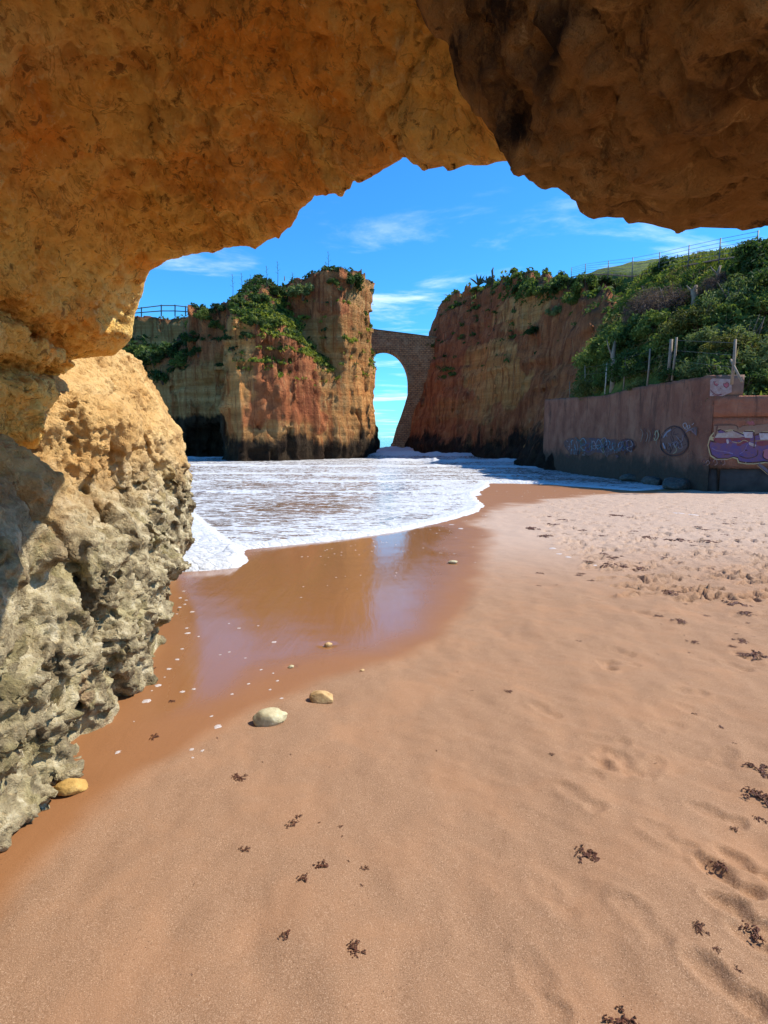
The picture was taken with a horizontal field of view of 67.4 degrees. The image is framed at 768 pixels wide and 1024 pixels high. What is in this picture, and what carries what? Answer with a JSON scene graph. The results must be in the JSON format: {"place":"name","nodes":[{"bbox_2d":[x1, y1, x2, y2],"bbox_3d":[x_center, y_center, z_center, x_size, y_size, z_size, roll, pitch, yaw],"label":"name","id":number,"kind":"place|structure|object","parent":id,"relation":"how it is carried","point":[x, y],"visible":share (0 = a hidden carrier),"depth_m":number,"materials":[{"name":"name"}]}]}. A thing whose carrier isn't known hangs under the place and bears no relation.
{"place":"outdoors","nodes":[
{"label":"outdoors","id":0,"kind":"place"},
{"bbox_2d":[127,316,187,356],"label":"headland","id":1,"kind":"structure","parent":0,"point":[165,329],"depth_m":93.75,"materials":[{"name":"stone"}]},
{"bbox_2d":[122,314,187,357],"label":"headland undergrowth","id":2,"kind":"object","parent":1,"relation":"on","point":[148,348],"visible":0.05,"depth_m":93.13,"materials":[{"name":"green plant"}]},
{"bbox_2d":[135,305,187,316],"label":"wooden railing","id":3,"kind":"object","parent":1,"relation":"on","point":[161,310],"visible":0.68,"depth_m":93.55,"materials":[{"name":"wood"}]},
{"bbox_2d":[0,483,767,1023],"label":"sand","id":4,"kind":"structure","parent":0,"point":[442,785],"depth_m":2.68,"materials":[{"name":"sand"}]},
{"bbox_2d":[54,778,87,795],"bbox_3d":[-1.474,1.287,2.707,0.148,0.074,0.090,-3,19,-20],"label":"stone","id":5,"kind":"object","parent":4,"relation":"on","point":[69,786],"visible":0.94,"depth_m":2.69,"materials":[{"name":"stone"}]},
{"bbox_2d":[0,349,196,851],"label":"rock outcrop","id":6,"kind":"object","parent":4,"relation":"on","point":[98,506],"visible":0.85,"depth_m":3.33,"materials":[{"name":"stone"}]},
{"bbox_2d":[231,773,246,781],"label":"seaweed","id":7,"kind":"object","parent":4,"relation":"on","point":[239,777],"visible":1,"depth_m":2.82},
{"bbox_2d":[252,707,286,726],"bbox_3d":[-0.674,1.222,3.421,0.206,0.104,0.128,-3,14,-24],"label":"stone","id":8,"kind":"object","parent":4,"relation":"on","point":[270,716],"visible":0.99,"depth_m":3.38,"materials":[{"name":"stone"}]},
{"bbox_2d":[279,929,290,939],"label":"seaweed","id":9,"kind":"object","parent":4,"relation":"on","point":[288,930],"visible":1,"depth_m":1.90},
{"bbox_2d":[312,859,327,868],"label":"seaweed","id":10,"kind":"object","parent":4,"relation":"on","point":[321,865],"visible":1,"depth_m":2.22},
{"bbox_2d":[309,690,332,703],"bbox_3d":[-0.401,1.197,3.716,0.161,0.088,0.104,1,22,9],"label":"stone","id":11,"kind":"object","parent":4,"relation":"on","point":[321,697],"visible":0.97,"depth_m":3.69,"materials":[{"name":"stone"}]},
{"bbox_2d":[346,939,365,958],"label":"seaweed","id":12,"kind":"object","parent":4,"relation":"on","point":[354,948],"visible":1,"depth_m":1.85,"materials":[{"name":"plant"}]},
{"bbox_2d":[575,844,600,863],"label":"seaweed","id":13,"kind":"object","parent":4,"relation":"on","point":[590,854],"visible":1,"depth_m":2.29,"materials":[{"name":"plant"}]},
{"bbox_2d":[601,563,626,567],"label":"seaweed","id":14,"kind":"object","parent":4,"relation":"on","point":[612,564],"visible":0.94,"depth_m":7.91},
{"bbox_2d":[602,1005,639,1023],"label":"seaweed","id":15,"kind":"object","parent":4,"relation":"on","point":[621,1020],"visible":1,"depth_m":1.62,"materials":[{"name":"plant"}]},
{"bbox_2d":[619,474,635,481],"bbox_3d":[12.437,-1.682,29.064,1.064,0.474,0.938,5,9,32],"label":"boulder","id":16,"kind":"object","parent":4,"relation":"on","point":[628,477],"visible":0.72,"depth_m":28.76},
{"bbox_2d":[641,476,660,485],"bbox_3d":[12.344,-1.400,26.515,0.930,0.507,1.177,6,9,39],"label":"boulder","id":17,"kind":"object","parent":4,"relation":"on","point":[651,480],"visible":0.79,"depth_m":26.10,"materials":[{"name":"stone"}]},
{"bbox_2d":[543,375,767,491],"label":"retaining wall","id":18,"kind":"structure","parent":4,"relation":"on","point":[682,428],"depth_m":25.12,"materials":[{"name":"concrete"}]},
{"bbox_2d":[569,337,742,397],"bbox_3d":[12.709,-7.125,29.983,0.189,2.633,19.298,0,7,0],"label":"post fence","id":19,"kind":"object","parent":18,"relation":"on","point":[732,361],"visible":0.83,"depth_m":25.35,"materials":[{"name":"grey wood"}]},
{"bbox_2d":[661,589,680,595],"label":"seaweed","id":20,"kind":"object","parent":4,"relation":"on","point":[666,591],"visible":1,"depth_m":6.44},
{"bbox_2d":[662,477,690,489],"bbox_3d":[12.239,-1.155,23.902,1.724,0.553,1.123,-3,14,-23],"label":"boulder","id":21,"kind":"object","parent":4,"relation":"on","point":[672,483],"visible":0.77,"depth_m":23.45,"materials":[{"name":"stone"}]},
{"bbox_2d":[663,538,695,542],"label":"seaweed","id":22,"kind":"object","parent":4,"relation":"on","point":[680,540],"visible":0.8,"depth_m":10.28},
{"bbox_2d":[692,920,709,935],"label":"seaweed","id":23,"kind":"object","parent":4,"relation":"on","point":[699,928],"visible":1,"depth_m":1.91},
{"bbox_2d":[710,859,727,872],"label":"seaweed","id":24,"kind":"object","parent":4,"relation":"on","point":[721,865],"visible":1,"depth_m":2.22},
{"bbox_2d":[721,599,753,606],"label":"seaweed","id":25,"kind":"object","parent":4,"relation":"on","point":[735,602],"visible":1,"depth_m":5.98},
{"bbox_2d":[739,920,765,943],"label":"seaweed","id":26,"kind":"object","parent":4,"relation":"on","point":[755,935],"visible":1,"depth_m":1.92,"materials":[{"name":"plant"}]},
{"bbox_2d":[737,650,767,659],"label":"seaweed","id":27,"kind":"object","parent":4,"relation":"on","point":[751,654],"visible":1,"depth_m":4.49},
{"bbox_2d":[741,786,767,805],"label":"seaweed","id":28,"kind":"object","parent":4,"relation":"on","point":[760,795],"visible":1,"depth_m":2.68,"materials":[{"name":"plant"}]},
{"bbox_2d":[742,762,767,778],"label":"seaweed","id":29,"kind":"object","parent":4,"relation":"on","point":[761,770],"visible":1,"depth_m":2.89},
{"bbox_2d":[751,815,767,823],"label":"seaweed","id":30,"kind":"object","parent":4,"relation":"on","point":[757,819],"visible":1,"depth_m":2.53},
{"bbox_2d":[183,439,663,571],"bbox_3d":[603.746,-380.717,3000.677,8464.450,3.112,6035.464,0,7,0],"label":"sea water","id":31,"kind":"structure","parent":0,"point":[243,506],"depth_m":20.43,"materials":[{"name":"liquid"}]},
{"bbox_2d":[143,266,379,460],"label":"sea stack","id":32,"kind":"object","parent":31,"relation":"in","point":[228,411],"visible":0.66,"depth_m":65.04,"materials":[{"name":"stone"}]},
{"bbox_2d":[125,344,147,357],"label":"bush","id":33,"kind":"object","parent":32,"relation":"on","point":[132,349],"visible":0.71,"depth_m":84.77,"materials":[{"name":"green plant"}]},
{"bbox_2d":[136,349,164,367],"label":"bush","id":34,"kind":"object","parent":32,"relation":"on","point":[152,356],"visible":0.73,"depth_m":74.74,"materials":[{"name":"green plant"}]},
{"bbox_2d":[146,368,172,384],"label":"bush","id":35,"kind":"object","parent":32,"relation":"on","point":[156,374],"visible":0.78,"depth_m":73.15,"materials":[{"name":"green plant"}]},
{"bbox_2d":[156,341,182,358],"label":"bush","id":36,"kind":"object","parent":32,"relation":"on","point":[167,348],"visible":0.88,"depth_m":73.48,"materials":[{"name":"green plant"}]},
{"bbox_2d":[168,350,187,366],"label":"bush","id":37,"kind":"object","parent":32,"relation":"on","point":[180,357],"visible":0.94,"depth_m":71.74,"materials":[{"name":"green plant"}]},
{"bbox_2d":[178,330,199,341],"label":"bush","id":38,"kind":"object","parent":32,"relation":"on","point":[184,336],"visible":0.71,"depth_m":70.72,"materials":[{"name":"green plant"}]},
{"bbox_2d":[187,346,201,357],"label":"bush","id":39,"kind":"object","parent":32,"relation":"on","point":[194,350],"visible":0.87,"depth_m":69.91,"materials":[{"name":"green plant"}]},
{"bbox_2d":[193,306,212,319],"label":"bush","id":40,"kind":"object","parent":32,"relation":"on","point":[199,314],"visible":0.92,"depth_m":69.30,"materials":[{"name":"green plant"}]},
{"bbox_2d":[208,320,223,329],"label":"bush","id":41,"kind":"object","parent":32,"relation":"on","point":[215,323],"visible":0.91,"depth_m":68.57,"materials":[{"name":"green plant"}]},
{"bbox_2d":[208,303,225,314],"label":"bush","id":42,"kind":"object","parent":32,"relation":"on","point":[219,307],"visible":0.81,"depth_m":68.15,"materials":[{"name":"green plant"}]},
{"bbox_2d":[226,294,243,310],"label":"bush","id":43,"kind":"object","parent":32,"relation":"on","point":[233,300],"visible":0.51,"depth_m":62.11,"materials":[{"name":"green plant"}]},
{"bbox_2d":[238,331,254,339],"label":"bush","id":44,"kind":"object","parent":32,"relation":"on","point":[243,334],"visible":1,"depth_m":57.62,"materials":[{"name":"green plant"}]},
{"bbox_2d":[247,318,264,327],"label":"bush","id":45,"kind":"object","parent":32,"relation":"on","point":[260,323],"visible":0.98,"depth_m":57.90,"materials":[{"name":"green plant"}]},
{"bbox_2d":[249,292,270,302],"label":"bush","id":46,"kind":"object","parent":32,"relation":"on","point":[258,297],"visible":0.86,"depth_m":62.94,"materials":[{"name":"green plant"}]},
{"bbox_2d":[161,265,374,378],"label":"vegetation","id":47,"kind":"object","parent":32,"relation":"on","point":[251,287],"visible":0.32,"depth_m":64.62,"materials":[{"name":"green plant"}]},
{"bbox_2d":[268,303,277,310],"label":"bush","id":48,"kind":"object","parent":32,"relation":"on","point":[274,308],"visible":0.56,"depth_m":63.54,"materials":[{"name":"green plant"}]},
{"bbox_2d":[269,318,281,325],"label":"bush","id":49,"kind":"object","parent":32,"relation":"on","point":[271,320],"visible":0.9,"depth_m":60.29,"materials":[{"name":"green plant"}]},
{"bbox_2d":[268,286,287,295],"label":"bush","id":50,"kind":"object","parent":32,"relation":"on","point":[275,290],"visible":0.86,"depth_m":67.36,"materials":[{"name":"green plant"}]},
{"bbox_2d":[286,282,314,300],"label":"bush","id":51,"kind":"object","parent":32,"relation":"on","point":[292,291],"visible":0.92,"depth_m":64.34,"materials":[{"name":"green plant"}]},
{"bbox_2d":[231,287,376,385],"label":"vegetation","id":52,"kind":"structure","parent":32,"relation":"on","point":[305,342],"depth_m":62.54,"materials":[{"name":"plant"}]},
{"bbox_2d":[326,278,340,285],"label":"bush","id":53,"kind":"object","parent":32,"relation":"on","point":[334,281],"visible":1,"depth_m":64.13,"materials":[{"name":"green plant"}]},
{"bbox_2d":[346,273,363,290],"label":"bush","id":54,"kind":"object","parent":32,"relation":"on","point":[354,278],"visible":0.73,"depth_m":65.50,"materials":[{"name":"green plant"}]},
{"bbox_2d":[371,329,436,447],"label":"footbridge","id":55,"kind":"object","parent":31,"relation":"in","point":[413,354],"visible":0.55,"depth_m":87.78,"materials":[{"name":"stone"}]},
{"bbox_2d":[135,157,767,438],"label":"sky","id":56,"kind":"structure","parent":0,"point":[420,236],"materials":[{"name":"blue"}]},
{"bbox_2d":[391,270,625,470],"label":"red cliff","id":57,"kind":"structure","parent":0,"point":[491,410],"depth_m":67.72,"materials":[{"name":"stone"}]},
{"bbox_2d":[470,285,482,292],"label":"bush","id":58,"kind":"object","parent":57,"relation":"on","point":[474,289],"visible":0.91,"depth_m":79.32,"materials":[{"name":"green plant"}]},
{"bbox_2d":[469,274,487,285],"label":"agave","id":59,"kind":"object","parent":57,"relation":"on","point":[480,281],"visible":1,"depth_m":70.60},
{"bbox_2d":[481,276,495,283],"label":"agave","id":60,"kind":"object","parent":57,"relation":"on","point":[489,279],"visible":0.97,"depth_m":70.64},
{"bbox_2d":[524,325,538,336],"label":"bush","id":61,"kind":"object","parent":57,"relation":"on","point":[532,330],"visible":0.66,"depth_m":61.85,"materials":[{"name":"green plant"}]},
{"bbox_2d":[433,267,631,379],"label":"cliff undergrowth","id":62,"kind":"object","parent":57,"relation":"on","point":[529,283],"visible":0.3,"depth_m":66.00,"materials":[{"name":"green plant"}]},
{"bbox_2d":[527,286,541,297],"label":"bush","id":63,"kind":"object","parent":57,"relation":"on","point":[534,291],"visible":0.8,"depth_m":61.74,"materials":[{"name":"green plant"}]},
{"bbox_2d":[539,282,557,295],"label":"bush","id":64,"kind":"object","parent":57,"relation":"on","point":[546,288],"visible":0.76,"depth_m":59.80,"materials":[{"name":"green plant"}]},
{"bbox_2d":[544,305,561,315],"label":"bush","id":65,"kind":"object","parent":57,"relation":"on","point":[557,311],"visible":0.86,"depth_m":58.70,"materials":[{"name":"green plant"}]},
{"bbox_2d":[551,275,576,288],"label":"bush","id":66,"kind":"object","parent":57,"relation":"on","point":[562,280],"visible":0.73,"depth_m":58.79,"materials":[{"name":"green plant"}]},
{"bbox_2d":[561,293,580,304],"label":"bush","id":67,"kind":"object","parent":57,"relation":"on","point":[572,299],"visible":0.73,"depth_m":54.27,"materials":[{"name":"green plant"}]},
{"bbox_2d":[570,271,598,293],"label":"bush","id":68,"kind":"object","parent":57,"relation":"on","point":[590,280],"visible":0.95,"depth_m":53.01,"materials":[{"name":"green plant"}]},
{"bbox_2d":[567,243,767,408],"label":"hillside","id":69,"kind":"structure","parent":0,"point":[619,387],"depth_m":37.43,"materials":[{"name":"plant"}]},
{"bbox_2d":[571,337,599,368],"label":"bush","id":70,"kind":"object","parent":69,"relation":"on","point":[579,360],"visible":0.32,"depth_m":37.68,"materials":[{"name":"green plant"}]},
{"bbox_2d":[570,377,603,399],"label":"bush","id":71,"kind":"object","parent":69,"relation":"on","point":[587,386],"visible":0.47,"depth_m":35.53,"materials":[{"name":"green plant"}]},
{"bbox_2d":[591,373,609,387],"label":"bush","id":72,"kind":"object","parent":69,"relation":"on","point":[599,379],"visible":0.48,"depth_m":33.75,"materials":[{"name":"green plant"}]},
{"bbox_2d":[589,273,617,288],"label":"bush","id":73,"kind":"object","parent":69,"relation":"on","point":[610,280],"visible":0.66,"depth_m":54.22,"materials":[{"name":"green plant"}]},
{"bbox_2d":[583,323,627,362],"bbox_3d":[14.087,-10.121,34.518,3.870,2.420,3.648,-4,8,-26],"label":"bush","id":74,"kind":"object","parent":69,"relation":"on","point":[601,349],"visible":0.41,"depth_m":34.57,"materials":[{"name":"green plant"}]},
{"bbox_2d":[607,341,616,392],"bbox_3d":[13.109,-8.294,32.803,0.944,3.014,0.343,0,7,0],"label":"dead tree","id":75,"kind":"object","parent":69,"relation":"on","point":[612,354],"visible":0.5,"depth_m":32.71,"materials":[{"name":"grey wood"}]},
{"bbox_2d":[602,348,642,384],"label":"bush","id":76,"kind":"object","parent":69,"relation":"on","point":[619,359],"visible":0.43,"depth_m":30.74,"materials":[{"name":"green plant"}]},
{"bbox_2d":[606,312,658,349],"bbox_3d":[14.467,-10.089,32.475,3.481,2.173,2.946,6,10,40],"label":"bush","id":77,"kind":"object","parent":69,"relation":"on","point":[621,339],"visible":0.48,"depth_m":32.09,"materials":[{"name":"green plant"}]},
{"bbox_2d":[623,375,645,390],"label":"bush","id":78,"kind":"object","parent":69,"relation":"on","point":[636,383],"visible":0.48,"depth_m":28.93,"materials":[{"name":"green plant"}]},
{"bbox_2d":[618,288,660,323],"bbox_3d":[15.772,-12.335,34.944,3.166,2.487,3.239,-7,10,-44],"label":"bush","id":79,"kind":"object","parent":69,"relation":"on","point":[632,302],"visible":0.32,"depth_m":34.63,"materials":[{"name":"grey plant"}]},
{"bbox_2d":[621,346,664,376],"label":"bush","id":80,"kind":"object","parent":69,"relation":"on","point":[632,366],"visible":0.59,"depth_m":28.66,"materials":[{"name":"green plant"}]},
{"bbox_2d":[626,308,671,340],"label":"bush","id":81,"kind":"object","parent":69,"relation":"on","point":[661,318],"visible":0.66,"depth_m":30.54,"materials":[{"name":"green plant"}]},
{"bbox_2d":[571,230,758,280],"bbox_3d":[18.921,-19.083,44.480,0.384,9.437,35.202,0,7,3],"label":"wire fence","id":82,"kind":"object","parent":69,"relation":"on","point":[688,264],"visible":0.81,"depth_m":37.43,"materials":[{"name":"metal"}]},
{"bbox_2d":[648,254,682,273],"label":"bush","id":83,"kind":"object","parent":69,"relation":"on","point":[655,268],"visible":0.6,"depth_m":39.08,"materials":[{"name":"green plant"}]},
{"bbox_2d":[631,282,701,318],"bbox_3d":[16.365,-11.639,32.167,4.846,2.497,4.654,2,8,17],"label":"bush","id":84,"kind":"object","parent":69,"relation":"on","point":[666,301],"visible":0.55,"depth_m":31.39,"materials":[{"name":"grey plant"}]},
{"bbox_2d":[654,365,680,382],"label":"bush","id":85,"kind":"object","parent":69,"relation":"on","point":[661,377],"visible":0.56,"depth_m":25.59,"materials":[{"name":"green plant"}]},
{"bbox_2d":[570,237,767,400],"bbox_3d":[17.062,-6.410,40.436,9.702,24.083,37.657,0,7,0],"label":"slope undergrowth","id":86,"kind":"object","parent":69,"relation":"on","point":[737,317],"visible":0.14,"depth_m":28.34,"materials":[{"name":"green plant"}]},
{"bbox_2d":[649,320,694,355],"bbox_3d":[14.236,-8.459,27.755,2.723,1.926,2.809,-3,8,-19],"label":"bush","id":87,"kind":"object","parent":69,"relation":"on","point":[656,341],"visible":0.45,"depth_m":27.52,"materials":[{"name":"green plant"}]},
{"bbox_2d":[661,342,707,370],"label":"bush","id":88,"kind":"object","parent":69,"relation":"on","point":[681,354],"visible":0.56,"depth_m":25.27,"materials":[{"name":"green plant"}]},
{"bbox_2d":[655,297,723,340],"bbox_3d":[14.817,-8.957,26.605,3.530,2.126,3.232,-2,8,-18],"label":"bush","id":89,"kind":"object","parent":69,"relation":"on","point":[685,319],"visible":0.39,"depth_m":26.52,"materials":[{"name":"green plant"}]},
{"bbox_2d":[686,285,700,305],"bbox_3d":[16.212,-11.146,29.975,0.941,1.317,0.434,0,7,0],"label":"dead tree","id":90,"kind":"object","parent":69,"relation":"on","point":[693,293],"visible":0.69,"depth_m":29.88,"materials":[{"name":"grey wood"}]},
{"bbox_2d":[681,267,707,286],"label":"bush","id":91,"kind":"object","parent":69,"relation":"on","point":[693,277],"visible":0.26,"depth_m":32.31,"materials":[{"name":"green plant"}]},
{"bbox_2d":[676,352,722,378],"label":"bush","id":92,"kind":"object","parent":69,"relation":"on","point":[686,370],"visible":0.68,"depth_m":23.69,"materials":[{"name":"green plant"}]},
{"bbox_2d":[683,323,729,345],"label":"bush","id":93,"kind":"object","parent":69,"relation":"on","point":[697,337],"visible":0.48,"depth_m":24.67,"materials":[{"name":"green plant"}]},
{"bbox_2d":[692,269,727,296],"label":"bush","id":94,"kind":"object","parent":69,"relation":"on","point":[710,281],"visible":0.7,"depth_m":28.84,"materials":[{"name":"brown plant"}]},
{"bbox_2d":[710,265,720,276],"bbox_3d":[16.991,-11.736,29.191,0.934,1.488,0.292,0,7,0],"label":"dead tree","id":95,"kind":"object","parent":69,"relation":"on","point":[714,271],"visible":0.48,"depth_m":29.09,"materials":[{"name":"grey wood"}]},
{"bbox_2d":[698,361,742,376],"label":"bush","id":96,"kind":"object","parent":69,"relation":"on","point":[724,372],"visible":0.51,"depth_m":22.78,"materials":[{"name":"green plant"}]},
{"bbox_2d":[698,298,753,331],"bbox_3d":[15.204,-8.666,25.503,2.226,1.420,2.296,-1,7,-7],"label":"bush","id":97,"kind":"object","parent":69,"relation":"on","point":[722,308],"visible":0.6,"depth_m":25.08,"materials":[{"name":"green plant"}]},
{"bbox_2d":[699,327,762,355],"bbox_3d":[14.344,-6.968,23.695,2.265,1.348,2.074,-3,8,-24],"label":"bush","id":98,"kind":"object","parent":69,"relation":"on","point":[714,345],"visible":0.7,"depth_m":23.47,"materials":[{"name":"green plant"}]},
{"bbox_2d":[700,273,767,309],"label":"bush","id":99,"kind":"object","parent":69,"relation":"on","point":[721,293],"visible":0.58,"depth_m":25.95,"materials":[{"name":"green plant"}]},
{"bbox_2d":[720,236,767,273],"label":"bush","id":100,"kind":"object","parent":69,"relation":"on","point":[750,252],"visible":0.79,"depth_m":27.05,"materials":[{"name":"green plant"}]},
{"bbox_2d":[721,314,767,342],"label":"bush","id":101,"kind":"object","parent":69,"relation":"on","point":[740,328],"visible":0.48,"depth_m":23.75,"materials":[{"name":"green plant"}]},
{"bbox_2d":[735,370,767,391],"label":"bush","id":102,"kind":"object","parent":69,"relation":"on","point":[754,377],"visible":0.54,"depth_m":22.25,"materials":[{"name":"green plant"}]},
{"bbox_2d":[736,334,767,369],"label":"bush","id":103,"kind":"object","parent":69,"relation":"on","point":[756,359],"visible":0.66,"depth_m":22.74,"materials":[{"name":"green plant"}]},
{"bbox_2d":[737,266,767,291],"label":"bush","id":104,"kind":"object","parent":69,"relation":"on","point":[763,275],"visible":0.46,"depth_m":25.30,"materials":[{"name":"green plant"}]},
{"bbox_2d":[740,287,767,316],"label":"bush","id":105,"kind":"object","parent":69,"relation":"on","point":[760,303],"visible":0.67,"depth_m":24.16,"materials":[{"name":"green plant"}]},
{"bbox_2d":[744,368,767,392],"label":"bush","id":106,"kind":"object","parent":69,"relation":"on","point":[763,372],"visible":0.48,"depth_m":22.28,"materials":[{"name":"green plant"}]},
{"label":"beach","id":107,"kind":"structure","parent":0,"visible":0},
{"bbox_2d":[0,0,506,448],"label":"rock arch","id":108,"kind":"object","parent":107,"relation":"on","point":[140,140],"visible":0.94,"depth_m":2.50,"materials":[{"name":"stone"}]},
{"bbox_2d":[415,0,767,233],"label":"rock overhang","id":109,"kind":"object","parent":108,"relation":"attached to","point":[654,112],"visible":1,"depth_m":1.14,"materials":[{"name":"brown stone"}]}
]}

